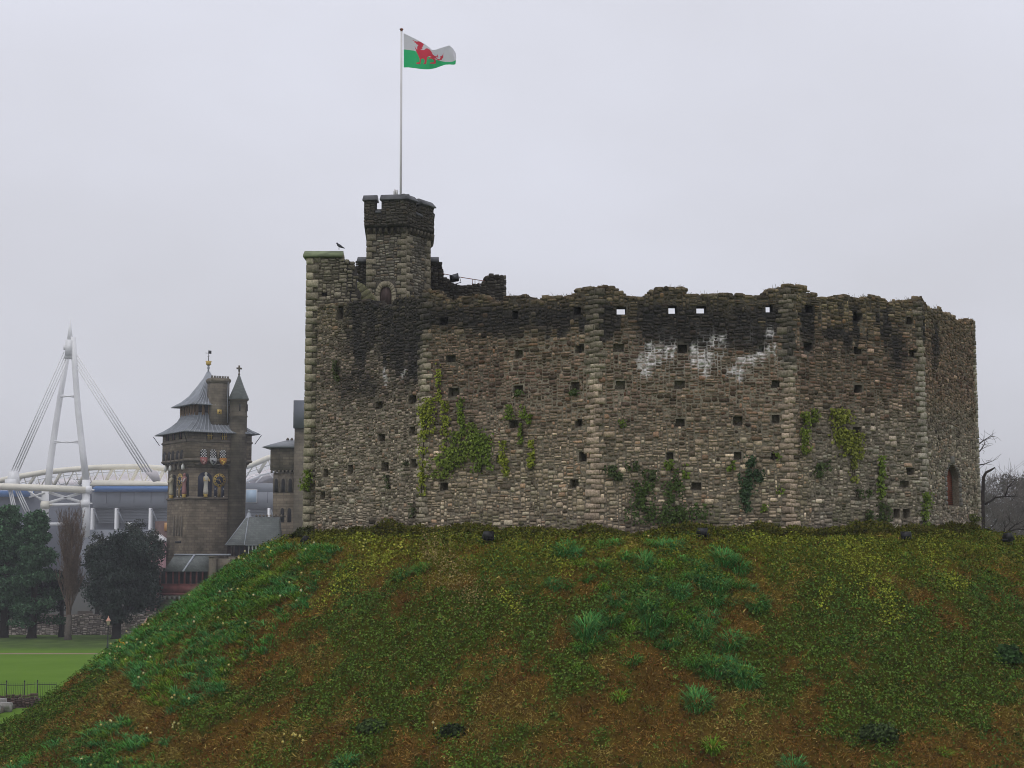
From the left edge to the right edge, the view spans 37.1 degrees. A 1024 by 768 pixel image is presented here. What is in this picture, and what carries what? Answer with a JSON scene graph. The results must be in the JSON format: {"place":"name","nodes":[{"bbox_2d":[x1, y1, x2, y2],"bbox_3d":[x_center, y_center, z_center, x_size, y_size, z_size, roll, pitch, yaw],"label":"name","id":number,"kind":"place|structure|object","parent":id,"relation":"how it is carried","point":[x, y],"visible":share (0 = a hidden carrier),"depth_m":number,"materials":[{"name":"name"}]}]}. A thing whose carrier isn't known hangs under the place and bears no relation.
{"place":"outdoors","nodes":[
{"label":"outdoors","id":0,"kind":"place"},
{"bbox_2d":[0,583,145,723],"bbox_3d":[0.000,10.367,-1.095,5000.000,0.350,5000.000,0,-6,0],"label":"lawn","id":1,"kind":"structure","parent":0,"point":[19,669],"depth_m":143.22,"materials":[{"name":"green plant"}]},
{"bbox_2d":[0,504,36,637],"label":"conifer tree","id":2,"kind":"object","parent":1,"relation":"on","point":[11,517],"visible":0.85,"depth_m":169.75,"materials":[{"name":"green plant"}]},
{"bbox_2d":[0,693,41,713],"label":"ruin footing","id":3,"kind":"object","parent":1,"relation":"on","point":[9,703],"visible":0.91,"depth_m":99.70,"materials":[{"name":"stone"}]},
{"bbox_2d":[0,680,56,696],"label":"railing","id":4,"kind":"object","parent":1,"relation":"on","point":[49,684],"visible":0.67,"depth_m":103.44,"materials":[{"name":"black metal"}]},
{"bbox_2d":[3,508,65,637],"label":"conifer tree","id":5,"kind":"object","parent":1,"relation":"on","point":[35,554],"visible":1,"depth_m":169.00,"materials":[{"name":"green plant"}]},
{"bbox_2d":[38,568,84,636],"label":"yew tree","id":6,"kind":"object","parent":1,"relation":"on","point":[61,603],"visible":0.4,"depth_m":171.86,"materials":[{"name":"green plant"}]},
{"bbox_2d":[54,500,85,639],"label":"bare tree","id":7,"kind":"object","parent":1,"relation":"on","point":[71,585],"visible":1,"depth_m":166.55,"materials":[{"name":"brown plant"}]},
{"bbox_2d":[0,611,155,634],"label":"boundary wall","id":8,"kind":"structure","parent":1,"relation":"on","point":[87,623],"depth_m":180.95,"materials":[{"name":"stone"}]},
{"bbox_2d":[82,531,114,613],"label":"broadleaf tree","id":9,"kind":"object","parent":1,"relation":"on","point":[95,543],"visible":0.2,"depth_m":198.26,"materials":[{"name":"green plant"}]},
{"bbox_2d":[80,528,164,638],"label":"evergreen tree","id":10,"kind":"object","parent":1,"relation":"on","point":[131,568],"visible":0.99,"depth_m":167.00,"materials":[{"name":"green plant"}]},
{"bbox_2d":[107,519,145,556],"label":"broadleaf tree","id":11,"kind":"object","parent":1,"relation":"on","point":[137,526],"visible":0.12,"depth_m":204.63,"materials":[{"name":"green plant"}]},
{"bbox_2d":[0,455,277,581],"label":"stadium","id":12,"kind":"object","parent":1,"relation":"on","point":[118,500],"visible":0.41,"depth_m":457.07,"materials":[{"name":"white paint"}]},
{"bbox_2d":[0,320,160,537],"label":"stadium mast","id":13,"kind":"object","parent":12,"relation":"on","point":[12,482],"visible":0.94,"depth_m":440.77,"materials":[{"name":"white metal"}]},
{"bbox_2d":[246,489,256,502],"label":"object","id":14,"kind":"structure","parent":12,"relation":"in","point":[251,494],"depth_m":453.24,"materials":[{"name":"white paint"}]},
{"bbox_2d":[134,528,166,609],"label":"broadleaf tree","id":15,"kind":"object","parent":1,"relation":"on","point":[151,535],"visible":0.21,"depth_m":198.88,"materials":[{"name":"green plant"}]},
{"bbox_2d":[156,554,235,616],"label":"building","id":16,"kind":"structure","parent":1,"relation":"on","point":[182,574],"depth_m":170.99,"materials":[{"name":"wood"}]},
{"bbox_2d":[153,350,261,595],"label":"clock tower","id":17,"kind":"structure","parent":1,"relation":"on","point":[207,443],"depth_m":195.93,"materials":[{"name":"stone"}]},
{"bbox_2d":[225,510,285,558],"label":"pavilion","id":18,"kind":"structure","parent":1,"relation":"on","point":[251,533],"depth_m":178.58,"materials":[{"name":"metal"}]},
{"bbox_2d":[263,400,304,537],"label":"stone lodging","id":19,"kind":"structure","parent":1,"relation":"on","point":[286,460],"depth_m":182.39,"materials":[{"name":"stone"}]},
{"bbox_2d":[273,475,278,492],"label":"window","id":20,"kind":"structure","parent":19,"relation":"in","point":[276,478],"depth_m":182.68,"materials":[{"name":"black glass"}]},
{"bbox_2d":[280,475,285,492],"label":"window","id":21,"kind":"structure","parent":19,"relation":"in","point":[283,478],"depth_m":182.68,"materials":[{"name":"black glass"}]},
{"bbox_2d":[287,475,292,492],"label":"window","id":22,"kind":"structure","parent":19,"relation":"in","point":[290,478],"depth_m":182.68,"materials":[{"name":"black glass"}]},
{"bbox_2d":[980,475,1022,534],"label":"bare tree","id":23,"kind":"object","parent":1,"relation":"on","point":[996,503],"visible":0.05,"depth_m":119.56,"materials":[{"name":"brown plant"}]},
{"bbox_2d":[985,483,1023,536],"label":"bare tree","id":24,"kind":"object","parent":1,"relation":"on","point":[1005,515],"visible":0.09,"depth_m":121.95,"materials":[{"name":"brown plant"}]},
{"bbox_2d":[986,458,1023,536],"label":"bare tree","id":25,"kind":"object","parent":1,"relation":"on","point":[1004,508],"visible":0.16,"depth_m":122.67,"materials":[{"name":"brown plant"}]},
{"bbox_2d":[147,534,166,610],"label":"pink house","id":26,"kind":"structure","parent":0,"point":[163,563],"depth_m":227.73,"materials":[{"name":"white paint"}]},
{"bbox_2d":[155,521,166,537],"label":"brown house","id":27,"kind":"structure","parent":0,"point":[161,527],"depth_m":230.96,"materials":[{"name":"orange brick"}]},
{"bbox_2d":[0,533,1023,767],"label":"mound","id":28,"kind":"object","parent":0,"point":[797,705],"visible":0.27,"depth_m":42.71,"materials":[{"name":"green plant"}]},
{"bbox_2d":[0,535,648,767],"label":"daffodil","id":29,"kind":"object","parent":28,"relation":"on","point":[143,739],"depth_m":49.47,"materials":[{"name":"green plant"}]},
{"bbox_2d":[328,751,364,767],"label":"daffodil tuft","id":30,"kind":"object","parent":28,"relation":"on","point":[342,760],"visible":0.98,"depth_m":39.88,"materials":[{"name":"green plant"}]},
{"bbox_2d":[355,717,386,733],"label":"shrub","id":31,"kind":"object","parent":28,"relation":"on","point":[364,725],"visible":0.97,"depth_m":40.98,"materials":[{"name":"green plant"}]},
{"bbox_2d":[388,563,412,581],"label":"daffodil tuft","id":32,"kind":"object","parent":28,"relation":"on","point":[401,576],"visible":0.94,"depth_m":47.64,"materials":[{"name":"green plant"}]},
{"bbox_2d":[437,722,466,737],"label":"shrub","id":33,"kind":"object","parent":28,"relation":"on","point":[448,729],"visible":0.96,"depth_m":40.27,"materials":[{"name":"green plant"}]},
{"bbox_2d":[482,531,493,544],"bbox_3d":[-0.744,4.908,48.333,0.412,0.484,0.322,3,-7,-28],"label":"floodlight","id":34,"kind":"object","parent":28,"relation":"on","point":[487,535],"visible":0.99,"depth_m":48.25,"materials":[{"name":"black metal"}]},
{"bbox_2d":[0,524,1023,767],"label":"ground cover","id":35,"kind":"object","parent":28,"relation":"on","point":[38,709],"visible":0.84,"depth_m":44.15,"materials":[{"name":"green plant"}]},
{"bbox_2d":[542,576,562,590],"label":"daffodil tuft","id":36,"kind":"object","parent":28,"relation":"on","point":[553,585],"visible":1,"depth_m":45.15,"materials":[{"name":"green plant"}]},
{"bbox_2d":[550,538,580,558],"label":"daffodil tuft","id":37,"kind":"object","parent":28,"relation":"on","point":[564,550],"visible":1,"depth_m":46.75,"materials":[{"name":"green plant"}]},
{"bbox_2d":[569,636,597,653],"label":"daffodil tuft","id":38,"kind":"object","parent":28,"relation":"on","point":[583,648],"visible":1,"depth_m":42.39,"materials":[{"name":"green plant"}]},
{"bbox_2d":[566,608,609,640],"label":"daffodil tuft","id":39,"kind":"object","parent":28,"relation":"on","point":[588,630],"visible":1,"depth_m":43.22,"materials":[{"name":"green plant"}]},
{"bbox_2d":[581,620,613,644],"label":"daffodil tuft","id":40,"kind":"object","parent":28,"relation":"on","point":[597,637],"visible":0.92,"depth_m":42.77,"materials":[{"name":"green plant"}]},
{"bbox_2d":[594,603,625,627],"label":"daffodil tuft","id":41,"kind":"object","parent":28,"relation":"on","point":[611,621],"visible":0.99,"depth_m":43.33,"materials":[{"name":"green plant"}]},
{"bbox_2d":[603,589,627,607],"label":"daffodil tuft","id":42,"kind":"object","parent":28,"relation":"on","point":[615,601],"visible":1,"depth_m":44.03,"materials":[{"name":"green plant"}]},
{"bbox_2d":[608,688,632,704],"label":"daffodil tuft","id":43,"kind":"object","parent":28,"relation":"on","point":[623,696],"visible":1,"depth_m":40.40,"materials":[{"name":"green plant"}]},
{"bbox_2d":[241,282,1023,597],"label":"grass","id":44,"kind":"structure","parent":28,"relation":"on","point":[653,543],"depth_m":47.49,"materials":[{"name":"green plant"}]},
{"bbox_2d":[302,251,981,533],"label":"shell keep","id":45,"kind":"structure","parent":28,"relation":"on","point":[716,388],"depth_m":51.57,"materials":[{"name":"stone"}]},
{"bbox_2d":[298,469,313,491],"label":"ivy","id":46,"kind":"object","parent":45,"relation":"attached to","point":[307,479],"visible":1,"depth_m":58.88,"materials":[{"name":"green plant"}]},
{"bbox_2d":[330,360,339,381],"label":"ivy","id":47,"kind":"object","parent":45,"relation":"attached to","point":[334,365],"visible":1,"depth_m":57.88,"materials":[{"name":"green plant"}]},
{"bbox_2d":[327,416,415,518],"bbox_3d":[-5.235,2.960,55.726,0.240,3.988,5.764,5,-8,-40],"label":"ivy","id":48,"kind":"object","parent":45,"relation":"attached to","point":[405,463],"visible":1,"depth_m":54.01,"materials":[{"name":"green plant"}]},
{"bbox_2d":[362,194,435,303],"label":"gate tower","id":49,"kind":"structure","parent":45,"relation":"on","point":[399,231],"depth_m":68.97,"materials":[{"name":"stone"}]},
{"bbox_2d":[380,287,391,303],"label":"door","id":50,"kind":"structure","parent":49,"relation":"in","point":[385,294],"depth_m":68.78,"materials":[{"name":"grey wood"}]},
{"bbox_2d":[400,28,402,193],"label":"flagpole","id":51,"kind":"object","parent":49,"relation":"on","point":[401,29],"visible":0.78,"depth_m":70.67,"materials":[{"name":"metal"}]},
{"bbox_2d":[404,34,455,68],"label":"flag","id":52,"kind":"object","parent":51,"relation":"attached to","point":[418,54],"visible":1,"depth_m":71.02,"materials":[{"name":"fabric"}]},
{"bbox_2d":[355,257,505,300],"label":"wall","id":53,"kind":"structure","parent":45,"relation":"attached to","point":[492,285],"depth_m":72.47,"materials":[{"name":"stone"}]},
{"bbox_2d":[415,363,450,495],"bbox_3d":[-2.739,1.521,53.154,1.426,4.762,0.271,-3,-7,29],"label":"ivy","id":54,"kind":"object","parent":45,"relation":"attached to","point":[444,422],"visible":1,"depth_m":53.24,"materials":[{"name":"green plant"}]},
{"bbox_2d":[427,422,477,479],"bbox_3d":[-2.046,2.312,52.670,2.104,1.964,0.278,-3,-7,30],"label":"ivy","id":55,"kind":"object","parent":45,"relation":"attached to","point":[446,462],"visible":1,"depth_m":52.59,"materials":[{"name":"green plant"}]},
{"bbox_2d":[456,397,464,432],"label":"ivy","id":56,"kind":"object","parent":45,"relation":"attached to","point":[460,420],"visible":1,"depth_m":52.62,"materials":[{"name":"green plant"}]},
{"bbox_2d":[470,428,494,473],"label":"ivy","id":57,"kind":"object","parent":45,"relation":"attached to","point":[482,449],"visible":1,"depth_m":52.05,"materials":[{"name":"green plant"}]},
{"bbox_2d":[497,439,509,476],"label":"ivy","id":58,"kind":"object","parent":45,"relation":"attached to","point":[503,460],"visible":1,"depth_m":51.61,"materials":[{"name":"green plant"}]},
{"bbox_2d":[502,403,532,444],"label":"ivy","id":59,"kind":"object","parent":45,"relation":"attached to","point":[508,411],"visible":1,"depth_m":51.42,"materials":[{"name":"green plant"}]},
{"bbox_2d":[526,438,535,468],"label":"ivy","id":60,"kind":"object","parent":45,"relation":"attached to","point":[530,463],"visible":1,"depth_m":51.08,"materials":[{"name":"green plant"}]},
{"bbox_2d":[513,388,579,397],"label":"ivy","id":61,"kind":"object","parent":45,"relation":"attached to","point":[574,391],"visible":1,"depth_m":50.58,"materials":[{"name":"green plant"}]},
{"bbox_2d":[603,461,659,480],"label":"ivy","id":62,"kind":"object","parent":45,"relation":"attached to","point":[618,475],"visible":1,"depth_m":49.83,"materials":[{"name":"green plant"}]},
{"bbox_2d":[618,419,690,478],"bbox_3d":[4.651,2.136,49.933,2.389,1.973,0.259,0,-6,0],"label":"ivy","id":63,"kind":"object","parent":45,"relation":"attached to","point":[669,466],"visible":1,"depth_m":49.87,"materials":[{"name":"green plant"}]},
{"bbox_2d":[624,470,713,525],"bbox_3d":[5.105,3.725,49.713,2.937,1.859,0.372,0,-6,0],"label":"ivy","id":64,"kind":"object","parent":45,"relation":"attached to","point":[673,515],"visible":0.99,"depth_m":49.68,"materials":[{"name":"green plant"}]},
{"bbox_2d":[737,455,765,512],"bbox_3d":[7.837,3.268,49.824,0.949,1.914,0.264,0,-6,0],"label":"ivy","id":65,"kind":"object","parent":45,"relation":"attached to","point":[746,493],"visible":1,"depth_m":49.81,"materials":[{"name":"green plant"}]},
{"bbox_2d":[726,452,784,512],"bbox_3d":[7.955,3.211,49.822,1.940,2.002,0.244,0,-6,0],"label":"ivy","id":66,"kind":"object","parent":45,"relation":"attached to","point":[763,507],"visible":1,"depth_m":49.83,"materials":[{"name":"green plant"}]},
{"bbox_2d":[799,408,821,454],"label":"ivy","id":67,"kind":"object","parent":45,"relation":"attached to","point":[805,431],"visible":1,"depth_m":50.29,"materials":[{"name":"green plant"}]},
{"bbox_2d":[812,460,832,477],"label":"ivy","id":68,"kind":"object","parent":45,"relation":"attached to","point":[819,468],"visible":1,"depth_m":50.42,"materials":[{"name":"green plant"}]},
{"bbox_2d":[828,407,866,483],"bbox_3d":[11.236,2.058,51.055,1.618,2.588,0.270,3,-7,-27],"label":"ivy","id":69,"kind":"object","parent":45,"relation":"attached to","point":[846,436],"visible":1,"depth_m":51.07,"materials":[{"name":"green plant"}]},
{"bbox_2d":[855,488,893,523],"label":"ivy","id":70,"kind":"object","parent":45,"relation":"attached to","point":[871,512],"visible":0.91,"depth_m":51.43,"materials":[{"name":"green plant"}]},
{"bbox_2d":[876,455,887,499],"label":"ivy","id":71,"kind":"object","parent":45,"relation":"attached to","point":[881,471],"visible":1,"depth_m":51.61,"materials":[{"name":"green plant"}]},
{"bbox_2d":[920,491,934,525],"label":"ivy","id":72,"kind":"object","parent":45,"relation":"attached to","point":[927,499],"visible":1,"depth_m":52.45,"materials":[{"name":"green plant"}]},
{"bbox_2d":[287,517,996,539],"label":"undergrowth","id":73,"kind":"object","parent":28,"relation":"on","point":[387,527],"visible":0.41,"depth_m":50.85,"materials":[{"name":"green plant"}]},
{"bbox_2d":[629,547,659,571],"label":"daffodil tuft","id":74,"kind":"object","parent":28,"relation":"on","point":[647,556],"visible":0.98,"depth_m":46.07,"materials":[{"name":"green plant"}]},
{"bbox_2d":[627,589,665,611],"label":"daffodil tuft","id":75,"kind":"object","parent":28,"relation":"on","point":[646,607],"visible":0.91,"depth_m":43.72,"materials":[{"name":"green plant"}]},
{"bbox_2d":[634,622,663,637],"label":"daffodil tuft","id":76,"kind":"object","parent":28,"relation":"on","point":[654,635],"visible":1,"depth_m":42.83,"materials":[{"name":"green plant"}]},
{"bbox_2d":[633,599,667,627],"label":"daffodil tuft","id":77,"kind":"object","parent":28,"relation":"on","point":[651,620],"visible":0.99,"depth_m":43.23,"materials":[{"name":"green plant"}]},
{"bbox_2d":[654,536,676,554],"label":"daffodil tuft","id":78,"kind":"object","parent":28,"relation":"on","point":[662,543],"visible":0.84,"depth_m":46.94,"materials":[{"name":"green plant"}]},
{"bbox_2d":[653,632,684,650],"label":"daffodil tuft","id":79,"kind":"object","parent":28,"relation":"on","point":[669,645],"visible":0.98,"depth_m":42.54,"materials":[{"name":"green plant"}]},
{"bbox_2d":[668,582,693,601],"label":"daffodil tuft","id":80,"kind":"object","parent":28,"relation":"on","point":[681,595],"visible":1,"depth_m":44.07,"materials":[{"name":"green plant"}]},
{"bbox_2d":[678,652,709,668],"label":"daffodil tuft","id":81,"kind":"object","parent":28,"relation":"on","point":[694,664],"visible":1,"depth_m":41.69,"materials":[{"name":"green plant"}]},
{"bbox_2d":[683,557,709,572],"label":"daffodil tuft","id":82,"kind":"object","parent":28,"relation":"on","point":[698,570],"visible":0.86,"depth_m":45.45,"materials":[{"name":"green plant"}]},
{"bbox_2d":[677,682,721,714],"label":"daffodil tuft","id":83,"kind":"object","parent":28,"relation":"on","point":[695,706],"visible":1,"depth_m":40.32,"materials":[{"name":"green plant"}]},
{"bbox_2d":[689,569,712,589],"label":"daffodil tuft","id":84,"kind":"object","parent":28,"relation":"on","point":[698,580],"visible":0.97,"depth_m":44.67,"materials":[{"name":"green plant"}]},
{"bbox_2d":[689,614,719,642],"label":"daffodil tuft","id":85,"kind":"object","parent":28,"relation":"on","point":[705,636],"visible":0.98,"depth_m":42.71,"materials":[{"name":"green plant"}]},
{"bbox_2d":[694,608,725,625],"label":"daffodil tuft","id":86,"kind":"object","parent":28,"relation":"on","point":[713,621],"visible":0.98,"depth_m":43.28,"materials":[{"name":"green plant"}]},
{"bbox_2d":[694,733,732,756],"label":"daffodil tuft","id":87,"kind":"object","parent":28,"relation":"on","point":[711,751],"visible":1,"depth_m":38.66,"materials":[{"name":"green plant"}]},
{"bbox_2d":[698,587,730,609],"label":"daffodil tuft","id":88,"kind":"object","parent":28,"relation":"on","point":[717,601],"visible":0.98,"depth_m":43.94,"materials":[{"name":"green plant"}]},
{"bbox_2d":[694,650,735,679],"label":"daffodil tuft","id":89,"kind":"object","parent":28,"relation":"on","point":[709,669],"visible":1,"depth_m":41.41,"materials":[{"name":"green plant"}]},
{"bbox_2d":[699,570,735,594],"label":"daffodil tuft","id":90,"kind":"object","parent":28,"relation":"on","point":[718,587],"visible":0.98,"depth_m":44.51,"materials":[{"name":"green plant"}]},
{"bbox_2d":[708,544,745,567],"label":"daffodil tuft","id":91,"kind":"object","parent":28,"relation":"on","point":[722,560],"visible":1,"depth_m":45.77,"materials":[{"name":"green plant"}]},
{"bbox_2d":[717,653,741,669],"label":"daffodil tuft","id":92,"kind":"object","parent":28,"relation":"on","point":[728,659],"visible":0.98,"depth_m":41.74,"materials":[{"name":"green plant"}]},
{"bbox_2d":[713,626,748,653],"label":"daffodil tuft","id":93,"kind":"object","parent":28,"relation":"on","point":[734,645],"visible":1,"depth_m":42.28,"materials":[{"name":"green plant"}]},
{"bbox_2d":[726,577,749,590],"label":"daffodil tuft","id":94,"kind":"object","parent":28,"relation":"on","point":[736,585],"visible":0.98,"depth_m":44.71,"materials":[{"name":"green plant"}]},
{"bbox_2d":[722,551,755,576],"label":"daffodil tuft","id":95,"kind":"object","parent":28,"relation":"on","point":[738,570],"visible":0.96,"depth_m":45.37,"materials":[{"name":"green plant"}]},
{"bbox_2d":[728,660,764,691],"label":"daffodil tuft","id":96,"kind":"object","parent":28,"relation":"on","point":[745,685],"visible":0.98,"depth_m":40.91,"materials":[{"name":"green plant"}]},
{"bbox_2d":[737,591,773,614],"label":"daffodil tuft","id":97,"kind":"object","parent":28,"relation":"on","point":[759,607],"visible":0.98,"depth_m":43.90,"materials":[{"name":"green plant"}]},
{"bbox_2d":[773,752,810,767],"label":"daffodil tuft","id":98,"kind":"object","parent":28,"relation":"on","point":[799,763],"visible":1,"depth_m":38.24,"materials":[{"name":"green plant"}]},
{"bbox_2d":[855,721,899,741],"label":"shrub","id":99,"kind":"object","parent":28,"relation":"on","point":[891,733],"visible":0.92,"depth_m":39.16,"materials":[{"name":"green plant"}]},
{"bbox_2d":[980,467,1023,533],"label":"gnarled tree","id":100,"kind":"object","parent":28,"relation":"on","point":[983,503],"visible":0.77,"depth_m":95.69,"materials":[{"name":"brown plant"}]},
{"bbox_2d":[993,643,1023,663],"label":"shrub","id":101,"kind":"object","parent":28,"relation":"on","point":[1009,653],"visible":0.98,"depth_m":43.41,"materials":[{"name":"green plant"}]},
{"bbox_2d":[0,0,1023,532],"label":"sky","id":102,"kind":"structure","parent":0,"point":[169,169],"materials":[{"name":"grey"}]},
{"bbox_2d":[980,462,1023,537],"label":"woods","id":103,"kind":"object","parent":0,"point":[1001,483],"visible":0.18,"depth_m":144.49,"materials":[{"name":"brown plant"}]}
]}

